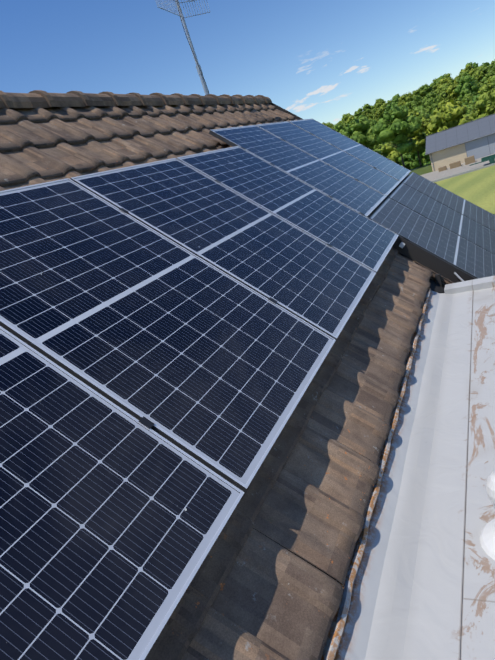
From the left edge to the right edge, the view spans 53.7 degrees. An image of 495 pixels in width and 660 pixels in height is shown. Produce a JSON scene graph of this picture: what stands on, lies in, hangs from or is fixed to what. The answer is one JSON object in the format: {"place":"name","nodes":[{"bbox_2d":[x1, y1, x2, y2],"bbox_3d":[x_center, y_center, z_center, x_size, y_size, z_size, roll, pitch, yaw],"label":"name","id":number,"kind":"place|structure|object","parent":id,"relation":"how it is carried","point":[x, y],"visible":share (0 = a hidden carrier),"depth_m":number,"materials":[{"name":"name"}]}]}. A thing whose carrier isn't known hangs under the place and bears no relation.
{"place":"outdoors","nodes":[
{"label":"outdoors","id":0,"kind":"place"},
{"bbox_2d":[0,0,494,124],"label":"sky","id":1,"kind":"structure","parent":0,"point":[321,61],"materials":[{"name":"blue"}]},
{"bbox_2d":[409,164,432,174],"bbox_3d":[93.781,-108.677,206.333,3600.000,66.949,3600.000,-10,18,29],"label":"terrain","id":2,"kind":"structure","parent":0,"point":[424,169],"depth_m":94.80,"materials":[{"name":"green plant"}]},
{"bbox_2d":[333,123,342,131],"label":"forest tree","id":3,"kind":"object","parent":2,"relation":"on","point":[338,126],"visible":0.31,"depth_m":410.71,"materials":[{"name":"green plant"}]},
{"bbox_2d":[341,113,350,120],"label":"forest tree","id":4,"kind":"object","parent":2,"relation":"on","point":[344,117],"visible":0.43,"depth_m":500.55,"materials":[{"name":"green plant"}]},
{"bbox_2d":[345,116,354,122],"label":"forest tree","id":5,"kind":"object","parent":2,"relation":"on","point":[351,117],"visible":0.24,"depth_m":433.91,"materials":[{"name":"green plant"}]},
{"bbox_2d":[353,107,363,116],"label":"forest tree","id":6,"kind":"object","parent":2,"relation":"on","point":[359,112],"visible":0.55,"depth_m":477.35,"materials":[{"name":"green plant"}]},
{"bbox_2d":[341,116,378,153],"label":"tree","id":7,"kind":"object","parent":2,"relation":"on","point":[357,130],"visible":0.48,"depth_m":111.05,"materials":[{"name":"green plant"}]},
{"bbox_2d":[362,104,373,118],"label":"forest tree","id":8,"kind":"object","parent":2,"relation":"on","point":[367,108],"visible":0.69,"depth_m":456.90,"materials":[{"name":"green plant"}]},
{"bbox_2d":[365,113,376,122],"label":"forest tree","id":9,"kind":"object","parent":2,"relation":"on","point":[369,116],"visible":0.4,"depth_m":385.72,"materials":[{"name":"green plant"}]},
{"bbox_2d":[375,102,385,109],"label":"forest tree","id":10,"kind":"object","parent":2,"relation":"on","point":[378,105],"visible":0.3,"depth_m":468.35,"materials":[{"name":"green plant"}]},
{"bbox_2d":[377,103,387,116],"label":"forest tree","id":11,"kind":"object","parent":2,"relation":"on","point":[381,110],"visible":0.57,"depth_m":403.93,"materials":[{"name":"green plant"}]},
{"bbox_2d":[374,142,399,164],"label":"forest tree","id":12,"kind":"object","parent":2,"relation":"on","point":[387,150],"visible":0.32,"depth_m":192.06,"materials":[{"name":"green plant"}]},
{"bbox_2d":[384,101,397,113],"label":"forest tree","id":13,"kind":"object","parent":2,"relation":"on","point":[391,105],"visible":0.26,"depth_m":377.38,"materials":[{"name":"green plant"}]},
{"bbox_2d":[391,94,399,102],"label":"forest tree","id":14,"kind":"object","parent":2,"relation":"on","point":[395,98],"visible":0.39,"depth_m":425.95,"materials":[{"name":"green plant"}]},
{"bbox_2d":[370,104,421,167],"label":"tree","id":15,"kind":"object","parent":2,"relation":"on","point":[398,129],"visible":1,"depth_m":100.00,"materials":[{"name":"green plant"}]},
{"bbox_2d":[397,100,405,106],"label":"forest tree","id":16,"kind":"object","parent":2,"relation":"on","point":[401,103],"visible":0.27,"depth_m":370.40,"materials":[{"name":"green plant"}]},
{"bbox_2d":[398,94,412,105],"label":"forest tree","id":17,"kind":"object","parent":2,"relation":"on","point":[406,97],"visible":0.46,"depth_m":396.91,"materials":[{"name":"green plant"}]},
{"bbox_2d":[397,153,415,169],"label":"forest tree","id":18,"kind":"object","parent":2,"relation":"on","point":[406,161],"visible":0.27,"depth_m":186.00,"materials":[{"name":"green plant"}]},
{"bbox_2d":[405,101,417,110],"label":"forest tree","id":19,"kind":"object","parent":2,"relation":"on","point":[409,104],"visible":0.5,"depth_m":358.26,"materials":[{"name":"green plant"}]},
{"bbox_2d":[395,110,430,166],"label":"tree","id":20,"kind":"object","parent":2,"relation":"on","point":[420,139],"visible":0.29,"depth_m":107.74,"materials":[{"name":"green plant"}]},
{"bbox_2d":[412,95,421,105],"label":"forest tree","id":21,"kind":"object","parent":2,"relation":"on","point":[416,99],"visible":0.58,"depth_m":381.40,"materials":[{"name":"green plant"}]},
{"bbox_2d":[407,149,430,168],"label":"forest tree","id":22,"kind":"object","parent":2,"relation":"on","point":[413,156],"visible":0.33,"depth_m":177.97,"materials":[{"name":"green plant"}]},
{"bbox_2d":[412,88,427,98],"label":"forest tree","id":23,"kind":"object","parent":2,"relation":"on","point":[421,92],"visible":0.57,"depth_m":421.70,"materials":[{"name":"green plant"}]},
{"bbox_2d":[413,106,429,112],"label":"forest tree","id":24,"kind":"object","parent":2,"relation":"on","point":[419,107],"visible":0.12,"depth_m":308.75,"materials":[{"name":"green plant"}]},
{"bbox_2d":[418,109,431,119],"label":"forest tree","id":25,"kind":"object","parent":2,"relation":"on","point":[424,114],"visible":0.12,"depth_m":262.56,"materials":[{"name":"green plant"}]},
{"bbox_2d":[419,84,432,96],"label":"forest tree","id":26,"kind":"object","parent":2,"relation":"on","point":[427,87],"visible":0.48,"depth_m":433.44,"materials":[{"name":"green plant"}]},
{"bbox_2d":[421,147,430,162],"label":"forest tree","id":27,"kind":"object","parent":2,"relation":"on","point":[423,160],"visible":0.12,"depth_m":176.70,"materials":[{"name":"green plant"}]},
{"bbox_2d":[425,98,436,110],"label":"forest tree","id":28,"kind":"object","parent":2,"relation":"on","point":[429,103],"visible":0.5,"depth_m":323.88,"materials":[{"name":"green plant"}]},
{"bbox_2d":[421,91,441,107],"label":"forest tree","id":29,"kind":"object","parent":2,"relation":"on","point":[431,95],"visible":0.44,"depth_m":335.72,"materials":[{"name":"green plant"}]},
{"bbox_2d":[438,83,448,95],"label":"forest tree","id":30,"kind":"object","parent":2,"relation":"on","point":[443,87],"visible":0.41,"depth_m":367.52,"materials":[{"name":"green plant"}]},
{"bbox_2d":[437,77,453,88],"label":"forest tree","id":31,"kind":"object","parent":2,"relation":"on","point":[442,81],"visible":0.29,"depth_m":396.55,"materials":[{"name":"green plant"}]},
{"bbox_2d":[438,99,455,106],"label":"forest tree","id":32,"kind":"object","parent":2,"relation":"on","point":[444,101],"visible":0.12,"depth_m":298.82,"materials":[{"name":"green plant"}]},
{"bbox_2d":[429,144,466,171],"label":"barn walls","id":33,"kind":"structure","parent":2,"relation":"on","point":[446,157],"depth_m":81.74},
{"bbox_2d":[425,114,494,153],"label":"building roof","id":34,"kind":"structure","parent":33,"relation":"on","point":[478,128],"depth_m":82.14,"materials":[{"name":"grey metal"}]},
{"bbox_2d":[425,114,494,170],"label":"barn gutter and trims","id":35,"kind":"object","parent":34,"relation":"attached to","point":[463,142],"visible":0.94,"depth_m":80.65,"materials":[{"name":"grey metal"}]},
{"bbox_2d":[465,134,494,158],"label":"barn doors","id":36,"kind":"structure","parent":33,"relation":"attached to","point":[478,148],"depth_m":79.32,"materials":[{"name":"grey metal"}]},
{"bbox_2d":[424,97,473,134],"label":"tree","id":37,"kind":"object","parent":2,"relation":"on","point":[450,114],"visible":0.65,"depth_m":99.26,"materials":[{"name":"green plant"}]},
{"bbox_2d":[445,84,459,100],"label":"forest tree","id":38,"kind":"object","parent":2,"relation":"on","point":[450,90],"visible":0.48,"depth_m":327.99,"materials":[{"name":"green plant"}]},
{"bbox_2d":[455,72,470,82],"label":"forest tree","id":39,"kind":"object","parent":2,"relation":"on","point":[463,74],"visible":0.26,"depth_m":406.13,"materials":[{"name":"green plant"}]},
{"bbox_2d":[457,89,470,101],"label":"forest tree","id":40,"kind":"object","parent":2,"relation":"on","point":[464,92],"visible":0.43,"depth_m":306.05,"materials":[{"name":"green plant"}]},
{"bbox_2d":[454,76,478,95],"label":"forest tree","id":41,"kind":"object","parent":2,"relation":"on","point":[466,82],"visible":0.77,"depth_m":315.10,"materials":[{"name":"green plant"}]},
{"bbox_2d":[462,95,473,103],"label":"forest tree","id":42,"kind":"object","parent":2,"relation":"on","point":[468,99],"visible":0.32,"depth_m":285.39,"materials":[{"name":"green plant"}]},
{"bbox_2d":[460,64,477,75],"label":"forest tree","id":43,"kind":"object","parent":2,"relation":"on","point":[469,69],"visible":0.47,"depth_m":411.01,"materials":[{"name":"green plant"}]},
{"bbox_2d":[466,103,475,113],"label":"forest tree","id":44,"kind":"object","parent":2,"relation":"on","point":[469,109],"visible":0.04,"depth_m":168.74,"materials":[{"name":"green plant"}]},
{"bbox_2d":[465,62,477,67],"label":"forest tree","id":45,"kind":"object","parent":2,"relation":"on","point":[474,64],"visible":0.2,"depth_m":459.92,"materials":[{"name":"green plant"}]},
{"bbox_2d":[471,95,479,104],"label":"forest tree","id":46,"kind":"object","parent":2,"relation":"on","point":[474,99],"visible":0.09,"depth_m":264.69,"materials":[{"name":"green plant"}]},
{"bbox_2d":[473,70,483,81],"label":"forest tree","id":47,"kind":"object","parent":2,"relation":"on","point":[477,74],"visible":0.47,"depth_m":372.37,"materials":[{"name":"green plant"}]},
{"bbox_2d":[466,88,494,119],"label":"tree","id":48,"kind":"object","parent":2,"relation":"on","point":[483,103],"visible":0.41,"depth_m":104.58,"materials":[{"name":"green plant"}]},
{"bbox_2d":[479,65,487,75],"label":"forest tree","id":49,"kind":"object","parent":2,"relation":"on","point":[483,68],"visible":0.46,"depth_m":407.84,"materials":[{"name":"green plant"}]},
{"bbox_2d":[477,83,494,94],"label":"forest tree","id":50,"kind":"object","parent":2,"relation":"on","point":[482,88],"visible":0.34,"depth_m":277.86,"materials":[{"name":"green plant"}]},
{"bbox_2d":[480,71,494,82],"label":"forest tree","id":51,"kind":"object","parent":2,"relation":"on","point":[486,78],"visible":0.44,"depth_m":332.23,"materials":[{"name":"green plant"}]},
{"bbox_2d":[484,88,494,114],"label":"tree","id":52,"kind":"object","parent":2,"relation":"on","point":[490,110],"visible":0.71,"depth_m":94.70,"materials":[{"name":"green plant"}]},
{"bbox_2d":[487,63,494,72],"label":"forest tree","id":53,"kind":"object","parent":2,"relation":"on","point":[491,66],"visible":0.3,"depth_m":393.01,"materials":[{"name":"green plant"}]},
{"bbox_2d":[489,76,494,85],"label":"forest tree","id":54,"kind":"object","parent":2,"relation":"on","point":[492,79],"visible":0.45,"depth_m":286.36,"materials":[{"name":"green plant"}]},
{"bbox_2d":[434,165,494,213],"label":"lawn field","id":55,"kind":"structure","parent":0,"point":[477,187],"depth_m":55.52,"materials":[{"name":"green plant"}]},
{"bbox_2d":[420,153,494,180],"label":"gravel yard","id":56,"kind":"structure","parent":55,"relation":"on","point":[437,174],"depth_m":75.24,"materials":[{"name":"grey gravel"}]},
{"bbox_2d":[438,155,474,171],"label":"wood piles","id":57,"kind":"object","parent":56,"relation":"on","point":[470,160],"visible":0.99,"depth_m":78.03,"materials":[{"name":"brown wood"}]},
{"bbox_2d":[469,154,494,165],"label":"farm trailer","id":58,"kind":"object","parent":56,"relation":"on","point":[491,159],"visible":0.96,"depth_m":68.11,"materials":[{"name":"green metal"}]},
{"bbox_2d":[431,163,494,182],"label":"curb","id":59,"kind":"structure","parent":55,"relation":"on","point":[461,173],"depth_m":67.79,"materials":[{"name":"grey concrete"}]},
{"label":"house walls","id":60,"kind":"object","parent":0,"visible":0},
{"bbox_2d":[58,109,444,579],"bbox_3d":[-1.193,0.177,4.194,8.294,4.069,10.350,-10,18,29],"label":"roof underlay","id":61,"kind":"object","parent":60,"relation":"attached to","point":[434,287],"depth_m":4.13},
{"bbox_2d":[155,0,209,94],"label":"antenna","id":62,"kind":"object","parent":61,"relation":"attached to","point":[198,67],"visible":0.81,"depth_m":6.31,"materials":[{"name":"silver metal"}]},
{"bbox_2d":[0,103,448,659],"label":"roof tiles","id":63,"kind":"object","parent":61,"relation":"on","point":[250,593],"visible":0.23,"depth_m":1.99,"materials":[{"name":"brown tile"}]},
{"bbox_2d":[0,90,271,107],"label":"roof ridge tiles","id":64,"kind":"object","parent":63,"relation":"on","point":[37,98],"visible":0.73,"depth_m":4.48,"materials":[{"name":"brown tile"}]},
{"bbox_2d":[119,129,494,428],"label":"clamps","id":65,"kind":"object","parent":61,"relation":"attached to","point":[146,422],"visible":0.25,"depth_m":2.54,"materials":[{"name":"metal"}]},
{"bbox_2d":[0,146,398,659],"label":"solar panels","id":66,"kind":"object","parent":65,"relation":"attached to","point":[180,331],"depth_m":1.80,"materials":[{"name":"blue glass"}]},
{"bbox_2d":[209,119,410,216],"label":"solar panels","id":67,"kind":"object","parent":65,"relation":"attached to","point":[326,160],"depth_m":5.49,"materials":[{"name":"blue glass"}]},
{"bbox_2d":[369,172,494,278],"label":"solar panels","id":68,"kind":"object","parent":65,"relation":"attached to","point":[455,230],"depth_m":5.29,"materials":[{"name":"blue"}]},
{"bbox_2d":[268,103,408,176],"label":"roof verge","id":69,"kind":"structure","parent":61,"relation":"attached to","point":[286,111],"depth_m":7.83,"materials":[{"name":"brown tile"}]},
{"bbox_2d":[414,261,453,285],"bbox_3d":[2.084,-0.252,4.180,1.077,0.972,0.012,-10,18,29],"label":"flashing","id":70,"kind":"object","parent":61,"relation":"attached to","point":[444,279],"depth_m":4.28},
{"bbox_2d":[392,236,476,282],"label":"array fascia","id":71,"kind":"structure","parent":61,"relation":"attached to","point":[425,258],"depth_m":4.34,"materials":[{"name":"grey metal"}]},
{"bbox_2d":[435,273,441,286],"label":"dark posts","id":72,"kind":"object","parent":61,"relation":"attached to","point":[438,279],"visible":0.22,"depth_m":4.25,"materials":[{"name":"grey metal"}]},
{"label":"extension walls","id":73,"kind":"object","parent":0,"visible":0},
{"bbox_2d":[321,276,494,659],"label":"flat roof","id":74,"kind":"structure","parent":73,"relation":"on","point":[419,583],"depth_m":1.85,"materials":[{"name":"white metal"}]},
{"bbox_2d":[480,471,494,559],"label":"skylight domes","id":75,"kind":"structure","parent":74,"relation":"on","point":[487,538],"depth_m":1.61,"materials":[{"name":"white plastic"}]}
]}

